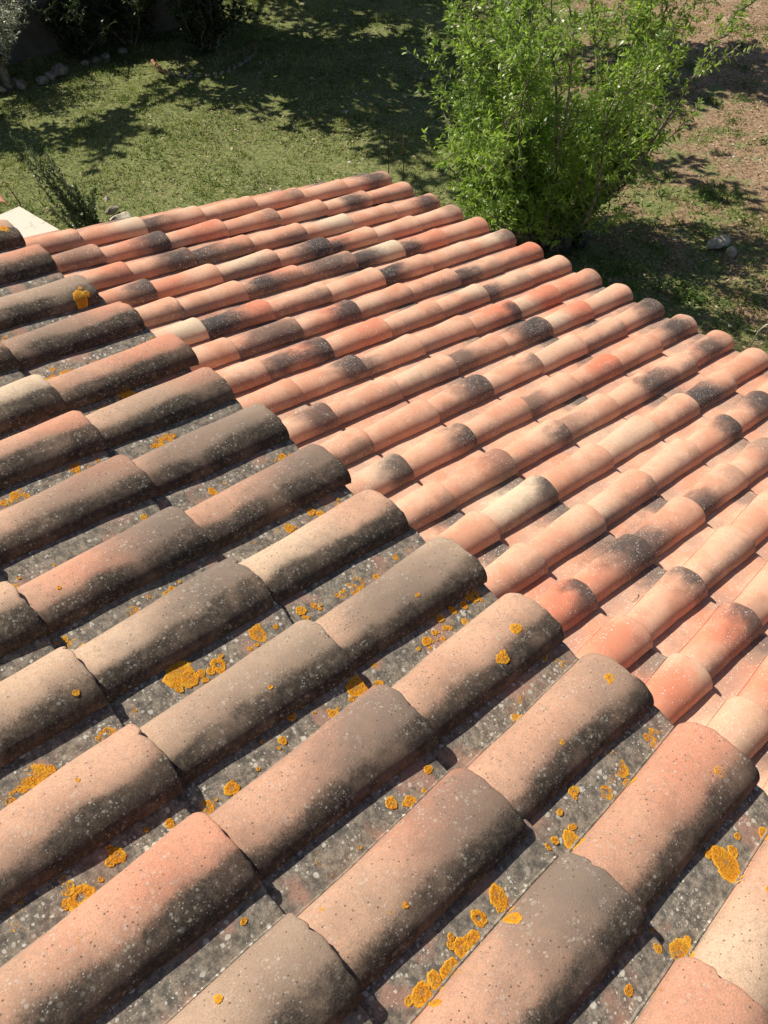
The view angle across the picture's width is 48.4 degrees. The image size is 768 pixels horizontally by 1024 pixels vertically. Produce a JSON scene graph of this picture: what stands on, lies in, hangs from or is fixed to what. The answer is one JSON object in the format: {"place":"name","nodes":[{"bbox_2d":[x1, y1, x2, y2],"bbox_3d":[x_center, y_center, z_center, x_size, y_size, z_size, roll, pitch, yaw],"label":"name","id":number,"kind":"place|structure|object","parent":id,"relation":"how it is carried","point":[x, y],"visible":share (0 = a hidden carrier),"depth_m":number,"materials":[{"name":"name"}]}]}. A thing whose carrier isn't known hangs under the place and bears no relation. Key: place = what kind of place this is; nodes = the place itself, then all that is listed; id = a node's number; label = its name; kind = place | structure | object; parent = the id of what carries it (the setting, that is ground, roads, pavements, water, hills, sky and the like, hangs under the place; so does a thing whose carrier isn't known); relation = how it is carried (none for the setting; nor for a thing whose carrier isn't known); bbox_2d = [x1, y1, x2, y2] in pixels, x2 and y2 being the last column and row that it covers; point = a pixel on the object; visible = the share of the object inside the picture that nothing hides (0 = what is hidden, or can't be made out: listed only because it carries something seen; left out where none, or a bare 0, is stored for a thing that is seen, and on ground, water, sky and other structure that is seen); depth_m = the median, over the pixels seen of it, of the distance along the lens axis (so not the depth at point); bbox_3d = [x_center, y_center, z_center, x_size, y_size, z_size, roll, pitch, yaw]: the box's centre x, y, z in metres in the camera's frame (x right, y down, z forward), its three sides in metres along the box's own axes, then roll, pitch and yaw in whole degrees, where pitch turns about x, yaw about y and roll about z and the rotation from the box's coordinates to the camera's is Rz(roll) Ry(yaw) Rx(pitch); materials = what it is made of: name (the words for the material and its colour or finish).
{"place":"outdoors","nodes":[
{"label":"outdoors","id":0,"kind":"place"},
{"bbox_2d":[0,0,767,353],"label":"ground","id":1,"kind":"structure","parent":0,"point":[248,88],"depth_m":11.73,"materials":[{"name":"green plant"}]},
{"bbox_2d":[9,130,100,229],"bbox_3d":[-3.690,-3.674,9.648,0.860,1.108,0.712,-1,48,0],"label":"upright shrub","id":2,"kind":"object","parent":1,"relation":"on","point":[81,214],"visible":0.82,"depth_m":9.68,"materials":[{"name":"green plant"}]},
{"bbox_2d":[29,0,115,59],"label":"evergreen shrub","id":3,"kind":"object","parent":1,"relation":"on","point":[82,45],"visible":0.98,"depth_m":13.07,"materials":[{"name":"green plant"}]},
{"bbox_2d":[0,0,187,63],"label":"garden wall","id":4,"kind":"structure","parent":1,"relation":"on","point":[34,39],"depth_m":13.39,"materials":[{"name":"grey stone"}]},
{"bbox_2d":[70,0,155,46],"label":"evergreen shrub","id":5,"kind":"object","parent":1,"relation":"on","point":[133,23],"visible":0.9,"depth_m":13.47,"materials":[{"name":"green plant"}]},
{"bbox_2d":[165,0,259,56],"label":"evergreen shrub","id":6,"kind":"object","parent":1,"relation":"on","point":[202,27],"visible":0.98,"depth_m":13.27,"materials":[{"name":"green plant"}]},
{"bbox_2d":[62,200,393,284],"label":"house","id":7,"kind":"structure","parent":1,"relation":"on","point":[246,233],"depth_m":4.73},
{"bbox_2d":[0,244,57,284],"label":"weathered roof tile","id":8,"kind":"object","parent":7,"relation":"on","point":[19,263],"visible":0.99,"depth_m":2.50,"materials":[{"name":"ceramic"}]},
{"bbox_2d":[0,270,100,330],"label":"weathered roof tile","id":9,"kind":"object","parent":7,"relation":"on","point":[39,297],"visible":0.99,"depth_m":2.38,"materials":[{"name":"ceramic"}]},
{"bbox_2d":[0,295,145,370],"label":"weathered roof tile","id":10,"kind":"object","parent":7,"relation":"on","point":[34,343],"visible":0.97,"depth_m":2.26,"materials":[{"name":"ceramic"}]},
{"bbox_2d":[20,326,198,412],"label":"weathered roof tile","id":11,"kind":"object","parent":7,"relation":"on","point":[79,379],"visible":0.8,"depth_m":2.17,"materials":[{"name":"ceramic"}]},
{"bbox_2d":[0,369,66,432],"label":"weathered roof tile","id":12,"kind":"object","parent":11,"relation":"on","point":[24,399],"visible":1,"depth_m":1.99,"materials":[{"name":"ceramic"}]},
{"bbox_2d":[64,367,234,449],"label":"weathered roof tile","id":13,"kind":"object","parent":7,"relation":"on","point":[145,408],"visible":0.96,"depth_m":2.06,"materials":[{"name":"ceramic"}]},
{"bbox_2d":[0,410,107,489],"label":"weathered roof tile","id":14,"kind":"object","parent":13,"relation":"on","point":[37,447],"visible":0.88,"depth_m":1.88,"materials":[{"name":"ceramic"}]},
{"bbox_2d":[121,247,196,280],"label":"roof tile","id":15,"kind":"object","parent":7,"relation":"on","point":[154,264],"visible":0.81,"depth_m":4.16,"materials":[{"name":"ceramic"}]},
{"bbox_2d":[147,264,223,299],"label":"roof tile","id":16,"kind":"object","parent":7,"relation":"on","point":[174,283],"visible":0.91,"depth_m":4.06,"materials":[{"name":"ceramic"}]},
{"bbox_2d":[104,398,289,498],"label":"weathered roof tile","id":17,"kind":"object","parent":7,"relation":"on","point":[166,459],"visible":0.73,"depth_m":1.97,"materials":[{"name":"ceramic"}]},
{"bbox_2d":[0,450,157,565],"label":"weathered roof tile","id":18,"kind":"object","parent":17,"relation":"on","point":[41,510],"visible":1,"depth_m":1.76,"materials":[{"name":"ceramic"}]},
{"bbox_2d":[171,281,248,318],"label":"roof tile","id":19,"kind":"object","parent":7,"relation":"on","point":[204,299],"visible":0.81,"depth_m":3.96,"materials":[{"name":"ceramic"}]},
{"bbox_2d":[180,299,275,338],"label":"roof tile","id":20,"kind":"object","parent":7,"relation":"on","point":[224,320],"visible":0.82,"depth_m":3.85,"materials":[{"name":"ceramic"}]},
{"bbox_2d":[152,439,350,552],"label":"weathered roof tile","id":21,"kind":"object","parent":7,"relation":"on","point":[227,506],"visible":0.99,"depth_m":1.87,"materials":[{"name":"ceramic"}]},
{"bbox_2d":[0,499,212,635],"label":"weathered roof tile","id":22,"kind":"object","parent":21,"relation":"on","point":[65,581],"visible":0.91,"depth_m":1.65,"materials":[{"name":"ceramic"}]},
{"bbox_2d":[0,581,46,656],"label":"weathered roof tile","id":23,"kind":"object","parent":22,"relation":"on","point":[21,624],"visible":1,"depth_m":1.49,"materials":[{"name":"ceramic"}]},
{"bbox_2d":[210,317,304,359],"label":"roof tile","id":24,"kind":"object","parent":7,"relation":"on","point":[255,339],"visible":0.82,"depth_m":3.76,"materials":[{"name":"ceramic"}]},
{"bbox_2d":[234,378,303,412],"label":"roof tile","id":25,"kind":"object","parent":7,"relation":"on","point":[278,396],"visible":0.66,"depth_m":3.38,"materials":[{"name":"ceramic"}]},
{"bbox_2d":[240,337,334,379],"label":"roof tile","id":26,"kind":"object","parent":7,"relation":"on","point":[288,358],"visible":0.76,"depth_m":3.66,"materials":[{"name":"ceramic"}]},
{"bbox_2d":[246,282,332,318],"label":"roof tile","id":27,"kind":"object","parent":7,"relation":"on","point":[291,300],"visible":0.81,"depth_m":4.08,"materials":[{"name":"ceramic"}]},
{"bbox_2d":[274,402,338,443],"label":"roof tile","id":28,"kind":"object","parent":7,"relation":"on","point":[302,422],"visible":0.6,"depth_m":3.28,"materials":[{"name":"ceramic"}]},
{"bbox_2d":[212,486,409,603],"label":"weathered roof tile","id":29,"kind":"object","parent":7,"relation":"on","point":[287,556],"visible":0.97,"depth_m":1.78,"materials":[{"name":"ceramic"}]},
{"bbox_2d":[47,552,273,702],"bbox_3d":[-0.441,0.201,1.566,0.240,0.092,0.428,37,47,28],"label":"weathered roof tile","id":30,"kind":"object","parent":29,"relation":"on","point":[121,646],"visible":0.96,"depth_m":1.55,"materials":[{"name":"ceramic"}]},
{"bbox_2d":[0,634,107,767],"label":"weathered roof tile","id":31,"kind":"object","parent":30,"relation":"on","point":[48,691],"visible":0.97,"depth_m":1.38,"materials":[{"name":"ceramic"}]},
{"bbox_2d":[276,300,362,337],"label":"roof tile","id":32,"kind":"object","parent":7,"relation":"on","point":[320,318],"visible":0.84,"depth_m":3.98,"materials":[{"name":"ceramic"}]},
{"bbox_2d":[273,355,368,401],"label":"roof tile","id":33,"kind":"object","parent":7,"relation":"on","point":[316,380],"visible":0.81,"depth_m":3.57,"materials":[{"name":"ceramic"}]},
{"bbox_2d":[296,427,374,464],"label":"roof tile","id":34,"kind":"object","parent":7,"relation":"on","point":[348,445],"visible":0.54,"depth_m":3.20,"materials":[{"name":"ceramic"}]},
{"bbox_2d":[303,317,392,356],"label":"roof tile","id":35,"kind":"object","parent":7,"relation":"on","point":[349,337],"visible":0.84,"depth_m":3.88,"materials":[{"name":"ceramic"}]},
{"bbox_2d":[303,376,402,424],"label":"roof tile","id":36,"kind":"object","parent":7,"relation":"on","point":[354,400],"visible":0.76,"depth_m":3.48,"materials":[{"name":"ceramic"}]},
{"bbox_2d":[345,453,414,494],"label":"roof tile","id":37,"kind":"object","parent":7,"relation":"on","point":[385,474],"visible":0.57,"depth_m":3.08,"materials":[{"name":"ceramic"}]},
{"bbox_2d":[337,334,425,377],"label":"roof tile","id":38,"kind":"object","parent":7,"relation":"on","point":[381,356],"visible":0.75,"depth_m":3.80,"materials":[{"name":"ceramic"}]},
{"bbox_2d":[278,525,486,669],"bbox_3d":[-0.021,0.163,1.697,0.428,0.093,0.241,-29,53,-37],"label":"weathered roof tile","id":39,"kind":"object","parent":7,"relation":"on","point":[364,609],"visible":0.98,"depth_m":1.69,"materials":[{"name":"ceramic"}]},
{"bbox_2d":[109,600,354,787],"bbox_3d":[-0.287,0.307,1.470,0.428,0.089,0.240,-28,53,-37],"label":"weathered roof tile","id":40,"kind":"object","parent":39,"relation":"on","point":[194,716],"visible":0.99,"depth_m":1.46,"materials":[{"name":"ceramic"}]},
{"bbox_2d":[0,701,182,912],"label":"weathered roof tile","id":41,"kind":"object","parent":40,"relation":"on","point":[80,789],"visible":1,"depth_m":1.26,"materials":[{"name":"ceramic"}]},
{"bbox_2d":[337,399,439,451],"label":"roof tile","id":42,"kind":"object","parent":7,"relation":"on","point":[389,424],"visible":0.77,"depth_m":3.39,"materials":[{"name":"ceramic"}]},
{"bbox_2d":[361,300,444,336],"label":"roof tile","id":43,"kind":"object","parent":7,"relation":"on","point":[402,319],"visible":0.76,"depth_m":4.10,"materials":[{"name":"ceramic"}]},
{"bbox_2d":[368,354,458,396],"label":"roof tile","id":44,"kind":"object","parent":7,"relation":"on","point":[417,374],"visible":0.7,"depth_m":3.71,"materials":[{"name":"ceramic"}]},
{"bbox_2d":[383,480,455,529],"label":"roof tile","id":45,"kind":"object","parent":7,"relation":"on","point":[418,505],"visible":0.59,"depth_m":2.99,"materials":[{"name":"ceramic"}]},
{"bbox_2d":[375,423,477,477],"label":"roof tile","id":46,"kind":"object","parent":7,"relation":"on","point":[428,449],"visible":0.7,"depth_m":3.29,"materials":[{"name":"ceramic"}]},
{"bbox_2d":[403,374,494,420],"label":"roof tile","id":47,"kind":"object","parent":7,"relation":"on","point":[447,398],"visible":0.77,"depth_m":3.61,"materials":[{"name":"ceramic"}]},
{"bbox_2d":[416,510,499,554],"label":"roof tile","id":48,"kind":"object","parent":7,"relation":"on","point":[473,532],"visible":0.49,"depth_m":2.91,"materials":[{"name":"ceramic"}]},
{"bbox_2d":[355,584,563,738],"bbox_3d":[0.118,0.270,1.599,0.240,0.089,0.427,37,47,29],"label":"weathered roof tile","id":49,"kind":"object","parent":7,"relation":"on","point":[443,672],"visible":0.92,"depth_m":1.59,"materials":[{"name":"ceramic"}]},
{"bbox_2d":[176,671,437,881],"bbox_3d":[-0.144,0.410,1.377,0.427,0.089,0.241,-28,53,-37],"label":"weathered roof tile","id":50,"kind":"object","parent":49,"relation":"on","point":[273,798],"visible":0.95,"depth_m":1.36,"materials":[{"name":"ceramic"}]},
{"bbox_2d":[0,797,260,1023],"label":"weathered roof tile","id":51,"kind":"object","parent":50,"relation":"on","point":[91,937],"visible":0.99,"depth_m":1.15,"materials":[{"name":"ceramic"}]},
{"bbox_2d":[414,448,517,506],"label":"roof tile","id":52,"kind":"object","parent":7,"relation":"on","point":[465,477],"visible":0.83,"depth_m":3.19,"materials":[{"name":"ceramic"}]},
{"bbox_2d":[424,333,509,373],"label":"roof tile","id":53,"kind":"object","parent":7,"relation":"on","point":[469,353],"visible":0.79,"depth_m":3.93,"materials":[{"name":"ceramic"}]},
{"bbox_2d":[439,396,531,444],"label":"roof tile","id":54,"kind":"object","parent":7,"relation":"on","point":[488,419],"visible":0.73,"depth_m":3.52,"materials":[{"name":"ceramic"}]},
{"bbox_2d":[459,352,543,394],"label":"roof tile","id":55,"kind":"object","parent":7,"relation":"on","point":[504,372],"visible":0.76,"depth_m":3.83,"materials":[{"name":"ceramic"}]},
{"bbox_2d":[454,475,558,535],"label":"roof tile","id":56,"kind":"object","parent":7,"relation":"on","point":[509,504],"visible":0.64,"depth_m":3.09,"materials":[{"name":"ceramic"}]},
{"bbox_2d":[473,541,547,598],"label":"roof tile","id":57,"kind":"object","parent":7,"relation":"on","point":[516,567],"visible":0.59,"depth_m":2.79,"materials":[{"name":"ceramic"}]},
{"bbox_2d":[476,419,572,470],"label":"roof tile","id":58,"kind":"object","parent":7,"relation":"on","point":[527,443],"visible":0.73,"depth_m":3.42,"materials":[{"name":"ceramic"}]},
{"bbox_2d":[493,373,580,417],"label":"roof tile","id":59,"kind":"object","parent":7,"relation":"on","point":[540,393],"visible":0.82,"depth_m":3.74,"materials":[{"name":"ceramic"}]},
{"bbox_2d":[429,642,653,821],"bbox_3d":[0.260,0.377,1.503,0.428,0.093,0.241,-28,52,-37],"label":"weathered roof tile","id":60,"kind":"object","parent":7,"relation":"on","point":[534,740],"visible":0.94,"depth_m":1.49,"materials":[{"name":"ceramic"}]},
{"bbox_2d":[261,751,527,992],"bbox_3d":[-0.009,0.526,1.271,0.427,0.090,0.240,-28,53,-37],"label":"weathered roof tile","id":61,"kind":"object","parent":60,"relation":"on","point":[373,886],"visible":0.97,"depth_m":1.26,"materials":[{"name":"ceramic"}]},
{"bbox_2d":[91,879,362,1023],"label":"weathered roof tile","id":62,"kind":"object","parent":61,"relation":"on","point":[258,956],"visible":0.96,"depth_m":1.11,"materials":[{"name":"ceramic"}]},
{"bbox_2d":[510,334,587,373],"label":"roof tile","id":63,"kind":"object","parent":7,"relation":"on","point":[551,352],"visible":0.74,"depth_m":4.04,"materials":[{"name":"ceramic"}]},
{"bbox_2d":[499,502,606,567],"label":"roof tile","id":64,"kind":"object","parent":7,"relation":"on","point":[556,532],"visible":0.71,"depth_m":3.00,"materials":[{"name":"ceramic"}]},
{"bbox_2d":[517,574,597,632],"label":"roof tile","id":65,"kind":"object","parent":7,"relation":"on","point":[567,603],"visible":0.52,"depth_m":2.71,"materials":[{"name":"ceramic"}]},
{"bbox_2d":[515,443,613,499],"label":"roof tile","id":66,"kind":"object","parent":7,"relation":"on","point":[566,470],"visible":0.8,"depth_m":3.32,"materials":[{"name":"ceramic"}]},
{"bbox_2d":[532,394,619,439],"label":"roof tile","id":67,"kind":"object","parent":7,"relation":"on","point":[579,415],"visible":0.66,"depth_m":3.64,"materials":[{"name":"ceramic"}]},
{"bbox_2d":[545,353,622,392],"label":"roof tile","id":68,"kind":"object","parent":7,"relation":"on","point":[587,372],"visible":0.73,"depth_m":3.95,"materials":[{"name":"ceramic"}]},
{"bbox_2d":[546,532,655,602],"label":"roof tile","id":69,"kind":"object","parent":7,"relation":"on","point":[602,566],"visible":0.74,"depth_m":2.90,"materials":[{"name":"ceramic"}]},
{"bbox_2d":[562,610,652,668],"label":"roof tile","id":70,"kind":"object","parent":7,"relation":"on","point":[625,641],"visible":0.54,"depth_m":2.61,"materials":[{"name":"ceramic"}]},
{"bbox_2d":[559,468,657,526],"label":"roof tile","id":71,"kind":"object","parent":7,"relation":"on","point":[611,496],"visible":0.77,"depth_m":3.22,"materials":[{"name":"ceramic"}]},
{"bbox_2d":[571,415,659,463],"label":"roof tile","id":72,"kind":"object","parent":7,"relation":"on","point":[618,438],"visible":0.69,"depth_m":3.54,"materials":[{"name":"ceramic"}]},
{"bbox_2d":[581,373,660,413],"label":"roof tile","id":73,"kind":"object","parent":7,"relation":"on","point":[625,393],"visible":0.7,"depth_m":3.85,"materials":[{"name":"ceramic"}]},
{"bbox_2d":[529,706,759,914],"bbox_3d":[0.412,0.484,1.404,0.428,0.093,0.241,-28,54,-37],"label":"weathered roof tile","id":74,"kind":"object","parent":7,"relation":"on","point":[645,806],"visible":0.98,"depth_m":1.40,"materials":[{"name":"ceramic"}]},
{"bbox_2d":[359,819,646,1023],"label":"weathered roof tile","id":75,"kind":"object","parent":74,"relation":"on","point":[532,927],"visible":0.99,"depth_m":1.19,"materials":[{"name":"ceramic"}]},
{"bbox_2d":[596,563,707,640],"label":"roof tile","id":76,"kind":"object","parent":7,"relation":"on","point":[662,603],"visible":0.68,"depth_m":2.80,"materials":[{"name":"ceramic"}]},
{"bbox_2d":[605,495,705,557],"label":"roof tile","id":77,"kind":"object","parent":7,"relation":"on","point":[658,525],"visible":0.73,"depth_m":3.12,"materials":[{"name":"ceramic"}]},
{"bbox_2d":[612,439,701,489],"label":"roof tile","id":78,"kind":"object","parent":7,"relation":"on","point":[662,464],"visible":0.71,"depth_m":3.45,"materials":[{"name":"ceramic"}]},
{"bbox_2d":[619,393,699,438],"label":"roof tile","id":79,"kind":"object","parent":7,"relation":"on","point":[667,415],"visible":0.78,"depth_m":3.75,"materials":[{"name":"ceramic"}]},
{"bbox_2d":[622,352,697,390],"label":"roof tile","id":80,"kind":"object","parent":7,"relation":"on","point":[668,372],"visible":0.74,"depth_m":4.07,"materials":[{"name":"ceramic"}]},
{"bbox_2d":[626,648,712,724],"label":"roof tile","id":81,"kind":"object","parent":7,"relation":"on","point":[678,685],"visible":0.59,"depth_m":2.51,"materials":[{"name":"ceramic"}]},
{"bbox_2d":[661,371,736,411],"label":"roof tile","id":82,"kind":"object","parent":7,"relation":"on","point":[704,392],"visible":0.69,"depth_m":3.97,"materials":[{"name":"ceramic"}]},
{"bbox_2d":[659,414,741,460],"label":"roof tile","id":83,"kind":"object","parent":7,"relation":"on","point":[710,436],"visible":0.74,"depth_m":3.66,"materials":[{"name":"ceramic"}]},
{"bbox_2d":[657,463,747,516],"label":"roof tile","id":84,"kind":"object","parent":7,"relation":"on","point":[707,490],"visible":0.69,"depth_m":3.35,"materials":[{"name":"ceramic"}]},
{"bbox_2d":[654,524,754,589],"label":"roof tile","id":85,"kind":"object","parent":7,"relation":"on","point":[710,556],"visible":0.72,"depth_m":3.02,"materials":[{"name":"ceramic"}]},
{"bbox_2d":[645,785,767,1011],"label":"weathered roof tile","id":86,"kind":"object","parent":7,"relation":"on","point":[710,906],"visible":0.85,"depth_m":1.30,"materials":[{"name":"ceramic"}]},
{"bbox_2d":[565,927,767,1023],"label":"weathered roof tile","id":87,"kind":"object","parent":86,"relation":"on","point":[647,979],"visible":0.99,"depth_m":1.17,"materials":[{"name":"ceramic"}]},
{"bbox_2d":[652,598,762,678],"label":"roof tile","id":88,"kind":"object","parent":7,"relation":"on","point":[713,639],"visible":0.64,"depth_m":2.70,"materials":[{"name":"ceramic"}]},
{"bbox_2d":[673,690,767,758],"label":"roof tile","id":89,"kind":"object","parent":7,"relation":"on","point":[740,723],"visible":0.45,"depth_m":2.42,"materials":[{"name":"ceramic"}]},
{"bbox_2d":[698,348,767,384],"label":"roof tile","id":90,"kind":"object","parent":7,"relation":"on","point":[738,367],"visible":0.74,"depth_m":4.22,"materials":[{"name":"ceramic"}]},
{"bbox_2d":[700,390,767,432],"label":"roof tile","id":91,"kind":"object","parent":7,"relation":"on","point":[748,410],"visible":0.62,"depth_m":3.87,"materials":[{"name":"ceramic"}]},
{"bbox_2d":[702,437,767,485],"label":"roof tile","id":92,"kind":"object","parent":7,"relation":"on","point":[748,459],"visible":0.65,"depth_m":3.55,"materials":[{"name":"ceramic"}]},
{"bbox_2d":[703,488,767,546],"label":"roof tile","id":93,"kind":"object","parent":7,"relation":"on","point":[745,510],"visible":0.59,"depth_m":3.24,"materials":[{"name":"ceramic"}]},
{"bbox_2d":[705,553,767,625],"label":"roof tile","id":94,"kind":"object","parent":7,"relation":"on","point":[745,583],"visible":0.58,"depth_m":2.93,"materials":[{"name":"ceramic"}]},
{"bbox_2d":[711,634,767,711],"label":"roof tile","id":95,"kind":"object","parent":7,"relation":"on","point":[744,673],"visible":0.41,"depth_m":2.62,"materials":[{"name":"ceramic"}]},
{"bbox_2d":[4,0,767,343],"bbox_3d":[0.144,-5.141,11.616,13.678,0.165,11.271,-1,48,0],"label":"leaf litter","id":96,"kind":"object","parent":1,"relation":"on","point":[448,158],"visible":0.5,"depth_m":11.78,"materials":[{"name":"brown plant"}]},
{"bbox_2d":[402,0,767,248],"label":"almond tree","id":97,"kind":"object","parent":1,"relation":"on","point":[530,178],"visible":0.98,"depth_m":8.37,"materials":[{"name":"green plant"}]},
{"bbox_2d":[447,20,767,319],"bbox_3d":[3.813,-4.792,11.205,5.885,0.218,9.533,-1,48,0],"label":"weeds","id":98,"kind":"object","parent":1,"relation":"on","point":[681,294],"visible":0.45,"depth_m":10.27,"materials":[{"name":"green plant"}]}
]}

